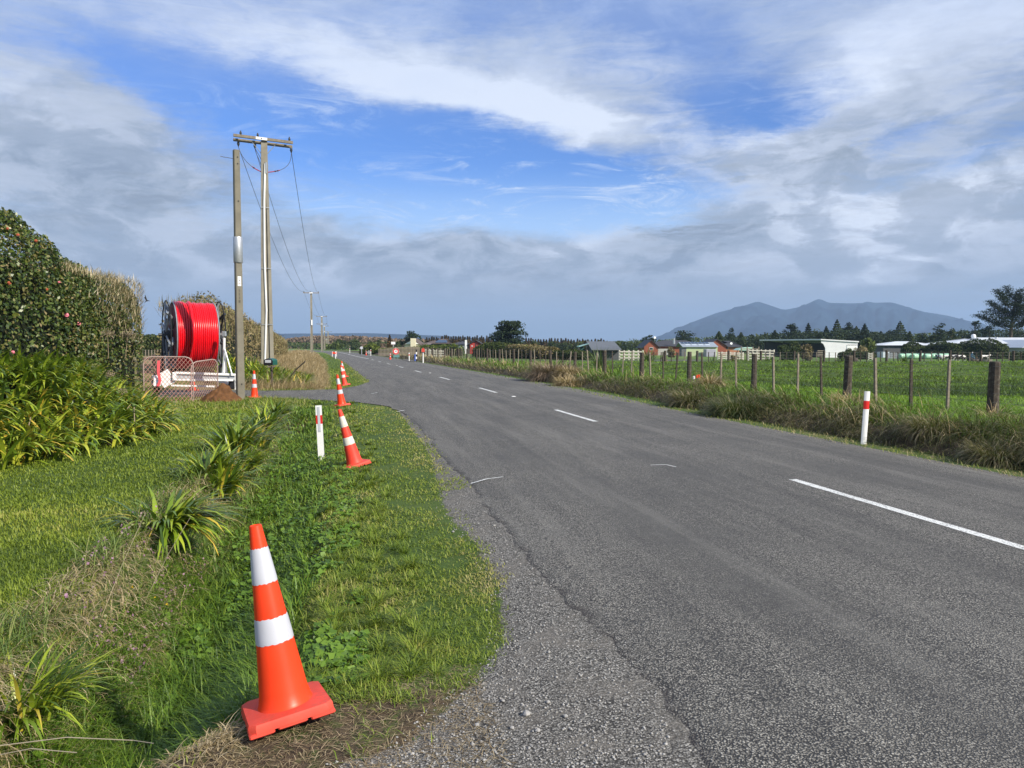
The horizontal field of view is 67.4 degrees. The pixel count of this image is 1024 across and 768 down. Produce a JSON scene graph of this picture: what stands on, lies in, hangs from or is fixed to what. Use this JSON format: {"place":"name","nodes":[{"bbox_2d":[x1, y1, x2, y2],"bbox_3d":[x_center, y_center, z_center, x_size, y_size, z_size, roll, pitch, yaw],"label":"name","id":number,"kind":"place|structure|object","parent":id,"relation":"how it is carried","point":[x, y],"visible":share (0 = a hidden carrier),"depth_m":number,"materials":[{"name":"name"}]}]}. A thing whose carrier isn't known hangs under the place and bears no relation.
{"place":"outdoors","nodes":[
{"label":"outdoors","id":0,"kind":"place"},
{"bbox_2d":[135,369,314,408],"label":"roadside grass","id":1,"kind":"structure","parent":0,"point":[211,404],"depth_m":22.84,"materials":[{"name":"plant"}]},
{"bbox_2d":[142,381,408,414],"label":"side road","id":2,"kind":"structure","parent":0,"point":[361,393],"depth_m":26.64,"materials":[{"name":"asphalt"}]},
{"bbox_2d":[151,331,235,393],"bbox_3d":[-10.977,-0.723,26.785,2.865,2.202,3.176,-2,3,-31],"label":"cable trailer","id":3,"kind":"object","parent":2,"relation":"on","point":[225,377],"visible":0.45,"depth_m":26.09,"materials":[{"name":"metal"}]},
{"bbox_2d":[158,300,227,368],"bbox_3d":[-11.279,-1.740,27.181,2.260,2.403,2.403,-2,3,-31],"label":"cable reel","id":4,"kind":"object","parent":3,"relation":"on","point":[192,331],"visible":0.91,"depth_m":26.43,"materials":[{"name":"red plastic"}]},
{"bbox_2d":[157,333,534,342],"bbox_3d":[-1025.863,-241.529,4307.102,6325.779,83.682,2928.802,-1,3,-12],"label":"hills","id":5,"kind":"structure","parent":0,"point":[393,336],"depth_m":4071.17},
{"bbox_2d":[0,347,1023,767],"bbox_3d":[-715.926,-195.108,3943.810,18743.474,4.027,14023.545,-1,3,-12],"label":"ground","id":6,"kind":"structure","parent":0,"point":[680,749],"depth_m":4.80,"materials":[{"name":"plant"}]},
{"bbox_2d":[0,206,106,422],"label":"camellia hedge","id":7,"kind":"object","parent":6,"relation":"on","point":[29,305],"visible":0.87,"depth_m":16.72,"materials":[{"name":"green plant"}]},
{"bbox_2d":[0,627,126,750],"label":"agapanthus plant","id":8,"kind":"object","parent":6,"relation":"on","point":[60,684],"visible":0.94,"depth_m":3.89,"materials":[{"name":"green plant"}]},
{"bbox_2d":[18,254,147,407],"bbox_3d":[-11.725,-1.191,20.458,3.130,3.991,6.201,-1,3,-12],"label":"clipped hedge","id":9,"kind":"object","parent":6,"relation":"on","point":[119,296],"visible":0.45,"depth_m":20.80,"materials":[{"name":"green plant"}]},
{"bbox_2d":[0,512,189,754],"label":"dry stems","id":10,"kind":"object","parent":6,"relation":"on","point":[81,737],"visible":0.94,"depth_m":3.32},
{"bbox_2d":[0,326,191,469],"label":"agapanthus bed","id":11,"kind":"object","parent":6,"relation":"on","point":[103,399],"visible":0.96,"depth_m":13.01,"materials":[{"name":"green plant"}]},
{"bbox_2d":[64,491,208,683],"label":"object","id":12,"kind":"object","parent":6,"relation":"on","point":[67,587],"visible":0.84,"depth_m":5.59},
{"bbox_2d":[0,397,286,665],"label":"lawn grass","id":13,"kind":"structure","parent":6,"relation":"on","point":[12,544],"depth_m":8.49,"materials":[{"name":"plant"}]},
{"bbox_2d":[0,410,286,767],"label":"dry grass","id":14,"kind":"structure","parent":6,"relation":"on","point":[221,734],"depth_m":4.97,"materials":[{"name":"plant"}]},
{"bbox_2d":[132,333,160,355],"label":"field hedge","id":15,"kind":"object","parent":6,"relation":"on","point":[147,341],"visible":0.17,"depth_m":90.98,"materials":[{"name":"green plant"}]},
{"bbox_2d":[0,404,299,767],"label":"crest grass","id":16,"kind":"structure","parent":6,"relation":"on","point":[25,621],"depth_m":5.72,"materials":[{"name":"plant"}]},
{"bbox_2d":[137,354,170,381],"bbox_3d":[-15.953,-0.676,34.165,1.535,1.323,0.327,0,3,0],"label":"board fence","id":17,"kind":"object","parent":6,"relation":"on","point":[153,363],"visible":0.34,"depth_m":34.01,"materials":[{"name":"brown wood"}]},
{"bbox_2d":[0,404,333,767],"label":"ditch grass","id":18,"kind":"structure","parent":6,"relation":"on","point":[219,710],"depth_m":5.34,"materials":[{"name":"plant"}]},
{"bbox_2d":[85,484,248,558],"bbox_3d":[-3.232,1.255,7.225,1.518,0.612,1.511,-1,3,-12],"label":"agapanthus plant","id":19,"kind":"object","parent":6,"relation":"on","point":[175,517],"visible":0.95,"depth_m":7.07,"materials":[{"name":"green plant"}]},
{"bbox_2d":[143,356,193,402],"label":"gate","id":20,"kind":"structure","parent":6,"relation":"on","point":[158,369],"depth_m":22.89,"materials":[{"name":"metal"}]},
{"bbox_2d":[20,445,371,767],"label":"broadleaf weeds","id":21,"kind":"object","parent":6,"relation":"on","point":[335,650],"visible":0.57,"depth_m":6.12,"materials":[{"name":"green plant"}]},
{"bbox_2d":[190,359,217,399],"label":"gate","id":22,"kind":"structure","parent":6,"relation":"on","point":[207,360],"depth_m":24.04,"materials":[{"name":"metal"}]},
{"bbox_2d":[165,440,257,479],"bbox_3d":[-3.867,0.945,9.838,1.230,0.515,1.282,-1,3,-12],"label":"agapanthus plant","id":23,"kind":"object","parent":6,"relation":"on","point":[214,462],"visible":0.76,"depth_m":9.76,"materials":[{"name":"green plant"}]},
{"bbox_2d":[155,454,271,501],"bbox_3d":[-3.763,1.113,9.684,1.455,0.586,1.346,-1,3,-12],"label":"agapanthus plant","id":24,"kind":"object","parent":6,"relation":"on","point":[230,479],"visible":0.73,"depth_m":9.51,"materials":[{"name":"green plant"}]},
{"bbox_2d":[151,290,287,372],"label":"scrub hedgerow","id":25,"kind":"object","parent":6,"relation":"on","point":[252,338],"visible":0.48,"depth_m":45.37,"materials":[{"name":"green plant"}]},
{"bbox_2d":[197,383,241,402],"bbox_3d":[-8.922,0.303,23.500,1.440,0.691,1.240,-1,3,-12],"label":"soil heap","id":26,"kind":"object","parent":6,"relation":"on","point":[223,392],"visible":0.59,"depth_m":23.25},
{"bbox_2d":[220,149,244,398],"bbox_3d":[-8.712,-3.379,23.971,0.622,7.780,0.284,-2,3,-33],"label":"bare pole","id":27,"kind":"object","parent":6,"relation":"on","point":[238,287],"visible":0.98,"depth_m":23.99,"materials":[{"name":"concrete"}]},
{"bbox_2d":[184,407,282,452],"bbox_3d":[-4.376,0.752,12.190,1.573,0.692,1.520,1,3,24],"label":"agapanthus plant","id":28,"kind":"object","parent":6,"relation":"on","point":[236,437],"visible":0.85,"depth_m":12.06,"materials":[{"name":"green plant"}]},
{"bbox_2d":[199,434,285,476],"bbox_3d":[-4.078,1.045,11.423,1.535,0.606,1.536,0,3,8],"label":"agapanthus plant","id":29,"kind":"object","parent":6,"relation":"on","point":[255,462],"visible":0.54,"depth_m":11.36,"materials":[{"name":"green plant"}]},
{"bbox_2d":[248,371,259,397],"bbox_3d":[-8.374,0.016,24.949,0.380,0.900,0.380,-2,3,-30],"label":"traffic cone","id":30,"kind":"object","parent":6,"relation":"on","point":[254,391],"visible":0.87,"depth_m":24.89,"materials":[{"name":"orange plastic"}]},
{"bbox_2d":[0,368,514,767],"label":"verge grass","id":31,"kind":"structure","parent":6,"relation":"on","point":[375,692],"depth_m":5.76,"materials":[{"name":"plant"}]},
{"bbox_2d":[1,664,516,767],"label":"straw litter","id":32,"kind":"object","parent":6,"relation":"on","point":[379,752],"visible":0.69,"depth_m":3.40,"materials":[{"name":"plant"}]},
{"bbox_2d":[222,416,296,446],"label":"agapanthus plant","id":33,"kind":"object","parent":6,"relation":"on","point":[261,442],"visible":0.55,"depth_m":14.15,"materials":[{"name":"green plant"}]},
{"bbox_2d":[233,130,292,366],"bbox_3d":[-11.492,-5.731,35.778,2.626,11.706,0.444,-1,3,-21],"label":"power pole","id":34,"kind":"object","parent":6,"relation":"on","point":[267,347],"visible":0.98,"depth_m":35.67,"materials":[{"name":"concrete"}]},
{"bbox_2d":[210,353,318,386],"bbox_3d":[-11.223,-0.690,33.956,5.621,1.703,6.990,-1,3,-12],"label":"agapanthus bed","id":35,"kind":"object","parent":6,"relation":"on","point":[255,366],"visible":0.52,"depth_m":33.67,"materials":[{"name":"green plant"}]},
{"bbox_2d":[235,401,293,428],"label":"agapanthus plant","id":36,"kind":"object","parent":6,"relation":"on","point":[269,418],"visible":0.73,"depth_m":16.11,"materials":[{"name":"green plant"}]},
{"bbox_2d":[264,358,276,383],"bbox_3d":[-9.478,-0.370,30.609,0.630,1.315,0.555,0,3,5],"label":"letterbox","id":37,"kind":"object","parent":6,"relation":"on","point":[270,361],"visible":0.92,"depth_m":30.55,"materials":[{"name":"green plastic"}]},
{"bbox_2d":[209,349,332,389],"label":"straw bank","id":38,"kind":"structure","parent":6,"relation":"on","point":[313,363],"depth_m":40.62,"materials":[{"name":"beige plant"}]},
{"bbox_2d":[254,395,300,415],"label":"agapanthus plant","id":39,"kind":"object","parent":6,"relation":"on","point":[274,409],"visible":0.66,"depth_m":18.70,"materials":[{"name":"green plant"}]},
{"bbox_2d":[241,524,335,740],"bbox_3d":[-1.131,1.106,3.610,0.380,0.900,0.380,-10,-1,-25],"label":"traffic cone","id":40,"kind":"object","parent":6,"relation":"on","point":[289,696],"visible":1,"depth_m":3.54,"materials":[{"name":"orange plastic"}]},
{"bbox_2d":[303,292,318,352],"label":"power pole","id":41,"kind":"object","parent":6,"relation":"on","point":[311,330],"visible":0.87,"depth_m":129.71,"materials":[{"name":"concrete"}]},
{"bbox_2d":[315,405,323,460],"bbox_3d":[-3.244,0.906,12.987,0.103,1.090,0.036,-3,3,-4],"label":"marker post","id":42,"kind":"object","parent":6,"relation":"on","point":[319,427],"visible":0.88,"depth_m":12.97,"materials":[{"name":"white paint"}]},
{"bbox_2d":[333,375,350,406],"bbox_3d":[-4.885,0.180,21.757,0.380,0.900,0.380,-12,6,-40],"label":"traffic cone","id":43,"kind":"object","parent":6,"relation":"on","point":[341,402],"visible":0.96,"depth_m":21.69,"materials":[{"name":"orange plastic"}]},
{"bbox_2d":[321,352,368,389],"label":"verge grass","id":44,"kind":"structure","parent":6,"relation":"on","point":[348,381],"depth_m":48.99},
{"bbox_2d":[338,409,371,467],"bbox_3d":[-2.473,0.814,11.554,0.380,0.900,0.380,-18,7,-30],"label":"traffic cone","id":45,"kind":"object","parent":6,"relation":"on","point":[353,456],"visible":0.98,"depth_m":11.49,"materials":[{"name":"orange plastic"}]},
{"bbox_2d":[347,338,362,349],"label":"tree","id":46,"kind":"object","parent":6,"relation":"on","point":[353,343],"visible":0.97,"depth_m":318.57,"materials":[{"name":"green plant"}]},
{"bbox_2d":[286,335,433,349],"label":"bare woodland","id":47,"kind":"object","parent":6,"relation":"on","point":[317,339],"visible":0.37,"depth_m":414.19,"materials":[{"name":"plant"}]},
{"bbox_2d":[359,343,379,354],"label":"garden hedge","id":48,"kind":"object","parent":6,"relation":"on","point":[371,346],"visible":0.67,"depth_m":148.96,"materials":[{"name":"green plant"}]},
{"bbox_2d":[379,346,419,355],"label":"farm fence","id":49,"kind":"object","parent":6,"relation":"on","point":[413,349],"visible":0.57,"depth_m":106.39,"materials":[{"name":"brown wood"}]},
{"bbox_2d":[397,331,422,346],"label":"macrocarpa","id":50,"kind":"object","parent":6,"relation":"on","point":[409,336],"visible":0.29,"depth_m":234.03,"materials":[{"name":"plant"}]},
{"bbox_2d":[374,343,464,355],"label":"garden hedge","id":51,"kind":"object","parent":6,"relation":"on","point":[453,346],"visible":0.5,"depth_m":122.59,"materials":[{"name":"green plant"}]},
{"bbox_2d":[403,338,452,346],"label":"house","id":52,"kind":"structure","parent":6,"relation":"on","point":[412,342],"depth_m":200.80,"materials":[{"name":"grey tile"}]},
{"bbox_2d":[451,340,482,353],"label":"house","id":53,"kind":"structure","parent":6,"relation":"on","point":[471,345],"depth_m":190.04,"materials":[{"name":"tile"}]},
{"bbox_2d":[472,341,512,357],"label":"clipped hedge","id":54,"kind":"object","parent":6,"relation":"on","point":[493,346],"visible":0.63,"depth_m":99.91,"materials":[{"name":"green plant"}]},
{"bbox_2d":[325,491,671,767],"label":"loose gravel","id":55,"kind":"structure","parent":6,"relation":"on","point":[533,730],"depth_m":3.64,"materials":[{"name":"gravel"}]},
{"bbox_2d":[488,320,527,343],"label":"macrocarpa","id":56,"kind":"object","parent":6,"relation":"on","point":[505,332],"visible":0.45,"depth_m":178.15,"materials":[{"name":"plant"}]},
{"bbox_2d":[503,343,560,358],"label":"clipped hedge","id":57,"kind":"object","parent":6,"relation":"on","point":[525,348],"visible":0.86,"depth_m":92.00,"materials":[{"name":"green plant"}]},
{"bbox_2d":[518,356,584,382],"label":"tussock","id":58,"kind":"object","parent":6,"relation":"on","point":[541,372],"visible":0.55,"depth_m":36.78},
{"bbox_2d":[549,374,583,386],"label":"tussock","id":59,"kind":"object","parent":6,"relation":"on","point":[566,382],"visible":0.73,"depth_m":32.61,"materials":[{"name":"plant"}]},
{"bbox_2d":[549,364,588,381],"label":"tussock","id":60,"kind":"object","parent":6,"relation":"on","point":[565,371],"visible":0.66,"depth_m":35.62,"materials":[{"name":"plant"}]},
{"bbox_2d":[553,348,593,359],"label":"clipped hedge","id":61,"kind":"object","parent":6,"relation":"on","point":[567,354],"visible":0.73,"depth_m":85.13,"materials":[{"name":"green plant"}]},
{"bbox_2d":[581,348,614,367],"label":"flax plant","id":62,"kind":"object","parent":6,"relation":"on","point":[599,364],"visible":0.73,"depth_m":45.86,"materials":[{"name":"green plant"}]},
{"bbox_2d":[586,341,621,359],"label":"shed","id":63,"kind":"structure","parent":6,"relation":"on","point":[610,346],"depth_m":120.80,"materials":[{"name":"metal"}]},
{"bbox_2d":[619,350,643,359],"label":"rail fence","id":64,"kind":"object","parent":6,"relation":"on","point":[629,354],"visible":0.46,"depth_m":117.93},
{"bbox_2d":[624,339,641,352],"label":"tree","id":65,"kind":"object","parent":6,"relation":"on","point":[634,345],"visible":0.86,"depth_m":298.73,"materials":[{"name":"green plant"}]},
{"bbox_2d":[635,346,661,361],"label":"flax plant","id":66,"kind":"object","parent":6,"relation":"on","point":[646,356],"visible":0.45,"depth_m":59.57,"materials":[{"name":"green plant"}]},
{"bbox_2d":[287,329,1022,350],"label":"woodland","id":67,"kind":"object","parent":6,"relation":"on","point":[318,345],"visible":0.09,"depth_m":378.34,"materials":[{"name":"green plant"}]},
{"bbox_2d":[675,330,695,341],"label":"tree","id":68,"kind":"object","parent":6,"relation":"on","point":[685,336],"visible":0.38,"depth_m":283.33,"materials":[{"name":"green plant"}]},
{"bbox_2d":[636,336,742,355],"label":"house","id":69,"kind":"structure","parent":6,"relation":"on","point":[664,345],"depth_m":229.03,"materials":[{"name":"orange brick"}]},
{"bbox_2d":[659,386,722,408],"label":"tussock","id":70,"kind":"object","parent":6,"relation":"on","point":[684,400],"visible":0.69,"depth_m":21.45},
{"bbox_2d":[676,342,717,356],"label":"shed","id":71,"kind":"structure","parent":6,"relation":"on","point":[694,347],"depth_m":205.08,"materials":[{"name":"green metal"}]},
{"bbox_2d":[387,353,1023,470],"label":"bank tussock","id":72,"kind":"object","parent":6,"relation":"on","point":[977,429],"visible":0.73,"depth_m":15.90,"materials":[{"name":"plant"}]},
{"bbox_2d":[683,370,733,387],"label":"tussock","id":73,"kind":"object","parent":6,"relation":"on","point":[715,379],"visible":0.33,"depth_m":24.37,"materials":[{"name":"plant"}]},
{"bbox_2d":[399,358,1021,476],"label":"edge grass","id":74,"kind":"structure","parent":6,"relation":"on","point":[778,425],"depth_m":15.21,"materials":[{"name":"plant"}]},
{"bbox_2d":[411,347,1023,414],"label":"farm fence","id":75,"kind":"object","parent":6,"relation":"on","point":[993,388],"visible":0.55,"depth_m":20.97,"materials":[{"name":"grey wood"}]},
{"bbox_2d":[441,356,1023,447],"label":"paddock grass","id":76,"kind":"structure","parent":6,"relation":"on","point":[816,398],"depth_m":22.80,"materials":[{"name":"plant"}]},
{"bbox_2d":[692,390,785,420],"bbox_3d":[5.693,0.622,18.875,2.702,1.055,2.760,-1,3,-12],"label":"tussock","id":77,"kind":"object","parent":6,"relation":"on","point":[725,408],"visible":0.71,"depth_m":18.38,"materials":[{"name":"plant"}]},
{"bbox_2d":[748,349,774,359],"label":"rail fence","id":78,"kind":"object","parent":6,"relation":"on","point":[756,350],"visible":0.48,"depth_m":144.93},
{"bbox_2d":[777,344,789,359],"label":"bush","id":79,"kind":"object","parent":6,"relation":"on","point":[782,349],"visible":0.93,"depth_m":149.57,"materials":[{"name":"green plant"}]},
{"bbox_2d":[782,323,799,343],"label":"conifer","id":80,"kind":"object","parent":6,"relation":"on","point":[792,327],"visible":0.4,"depth_m":266.76,"materials":[{"name":"plant"}]},
{"bbox_2d":[784,341,806,359],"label":"bush","id":81,"kind":"object","parent":6,"relation":"on","point":[794,346],"visible":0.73,"depth_m":151.63,"materials":[{"name":"green plant"}]},
{"bbox_2d":[577,359,1023,396],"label":"rank grass","id":82,"kind":"structure","parent":6,"relation":"on","point":[937,388],"depth_m":34.12,"materials":[{"name":"plant"}]},
{"bbox_2d":[759,339,858,357],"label":"shed","id":83,"kind":"structure","parent":6,"relation":"on","point":[829,345],"depth_m":188.74,"materials":[{"name":"white metal"}]},
{"bbox_2d":[829,319,843,339],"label":"conifer","id":84,"kind":"object","parent":6,"relation":"on","point":[835,328],"visible":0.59,"depth_m":268.06,"materials":[{"name":"green plant"}]},
{"bbox_2d":[653,350,1023,361],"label":"paddock fence","id":85,"kind":"object","parent":6,"relation":"on","point":[920,355],"visible":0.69,"depth_m":66.26,"materials":[{"name":"grey wood"}]},
{"bbox_2d":[824,388,884,405],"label":"tussock","id":86,"kind":"object","parent":6,"relation":"on","point":[847,396],"visible":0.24,"depth_m":17.62,"materials":[{"name":"plant"}]},
{"bbox_2d":[837,351,876,359],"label":"clipped hedge","id":87,"kind":"object","parent":6,"relation":"on","point":[857,354],"visible":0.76,"depth_m":161.40,"materials":[{"name":"green plant"}]},
{"bbox_2d":[857,323,872,347],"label":"conifer","id":88,"kind":"object","parent":6,"relation":"on","point":[864,328],"visible":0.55,"depth_m":264.10,"materials":[{"name":"plant"}]},
{"bbox_2d":[861,391,869,444],"bbox_3d":[6.174,0.667,13.415,0.103,1.080,0.040,3,3,-7],"label":"marker post","id":89,"kind":"object","parent":6,"relation":"on","point":[866,402],"visible":0.83,"depth_m":13.40,"materials":[{"name":"white paint"}]},
{"bbox_2d":[859,338,876,352],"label":"bush","id":90,"kind":"object","parent":6,"relation":"on","point":[868,343],"visible":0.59,"depth_m":171.42,"materials":[{"name":"green plant"}]},
{"bbox_2d":[720,329,1023,352],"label":"shelter belt","id":91,"kind":"object","parent":6,"relation":"on","point":[888,339],"visible":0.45,"depth_m":262.62,"materials":[{"name":"green plant"}]},
{"bbox_2d":[872,341,927,357],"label":"shed","id":92,"kind":"structure","parent":6,"relation":"on","point":[894,347],"depth_m":190.09,"materials":[{"name":"metal"}]},
{"bbox_2d":[892,321,907,340],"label":"conifer","id":93,"kind":"object","parent":6,"relation":"on","point":[900,327],"visible":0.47,"depth_m":283.00,"materials":[{"name":"green plant"}]},
{"bbox_2d":[900,341,925,353],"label":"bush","id":94,"kind":"object","parent":6,"relation":"on","point":[913,347],"visible":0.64,"depth_m":175.58,"materials":[{"name":"green plant"}]},
{"bbox_2d":[883,407,986,444],"bbox_3d":[7.304,0.748,13.284,1.890,0.740,1.857,-1,3,-12],"label":"tussock","id":95,"kind":"object","parent":6,"relation":"on","point":[917,426],"visible":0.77,"depth_m":12.96,"materials":[{"name":"plant"}]},
{"bbox_2d":[930,323,950,341],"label":"tree","id":96,"kind":"object","parent":6,"relation":"on","point":[940,334],"visible":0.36,"depth_m":234.20,"materials":[{"name":"green plant"}]},
{"bbox_2d":[923,338,1009,358],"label":"garden hedge","id":97,"kind":"object","parent":6,"relation":"on","point":[992,346],"visible":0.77,"depth_m":166.90,"materials":[{"name":"green plant"}]},
{"bbox_2d":[923,334,1023,351],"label":"house","id":98,"kind":"structure","parent":6,"relation":"on","point":[1015,344],"depth_m":172.95,"materials":[{"name":"metal"}]},
{"bbox_2d":[965,320,983,338],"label":"tree","id":99,"kind":"object","parent":6,"relation":"on","point":[975,330],"visible":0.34,"depth_m":246.60,"materials":[{"name":"green plant"}]},
{"bbox_2d":[948,435,1023,470],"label":"tussock","id":100,"kind":"object","parent":6,"relation":"on","point":[977,455],"visible":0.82,"depth_m":11.09,"materials":[{"name":"plant"}]},
{"bbox_2d":[980,324,996,337],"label":"tree","id":101,"kind":"object","parent":6,"relation":"on","point":[986,331],"visible":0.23,"depth_m":249.78,"materials":[{"name":"green plant"}]},
{"bbox_2d":[967,398,1021,419],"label":"tussock","id":102,"kind":"object","parent":6,"relation":"on","point":[999,411],"visible":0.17,"depth_m":14.01,"materials":[{"name":"plant"}]},
{"bbox_2d":[972,285,1023,337],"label":"pine tree","id":103,"kind":"object","parent":6,"relation":"on","point":[1014,314],"visible":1,"depth_m":198.77,"materials":[{"name":"green plant"}]},
{"bbox_2d":[0,0,1023,342],"label":"sky","id":104,"kind":"structure","parent":0,"point":[608,170],"materials":[{"name":"blue"}]},
{"bbox_2d":[303,350,1023,767],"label":"road","id":105,"kind":"structure","parent":0,"point":[761,594],"depth_m":5.87,"materials":[{"name":"asphalt"}]},
{"bbox_2d":[339,352,1023,549],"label":"line","id":106,"kind":"object","parent":105,"relation":"on","point":[1009,543],"visible":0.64,"depth_m":7.58,"materials":[{"name":"paint"}]},
{"bbox_2d":[625,299,1023,344],"bbox_3d":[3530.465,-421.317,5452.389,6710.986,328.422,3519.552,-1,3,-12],"label":"mountain","id":107,"kind":"structure","parent":0,"point":[755,318],"depth_m":4640.72,"materials":[{"name":"stone"}]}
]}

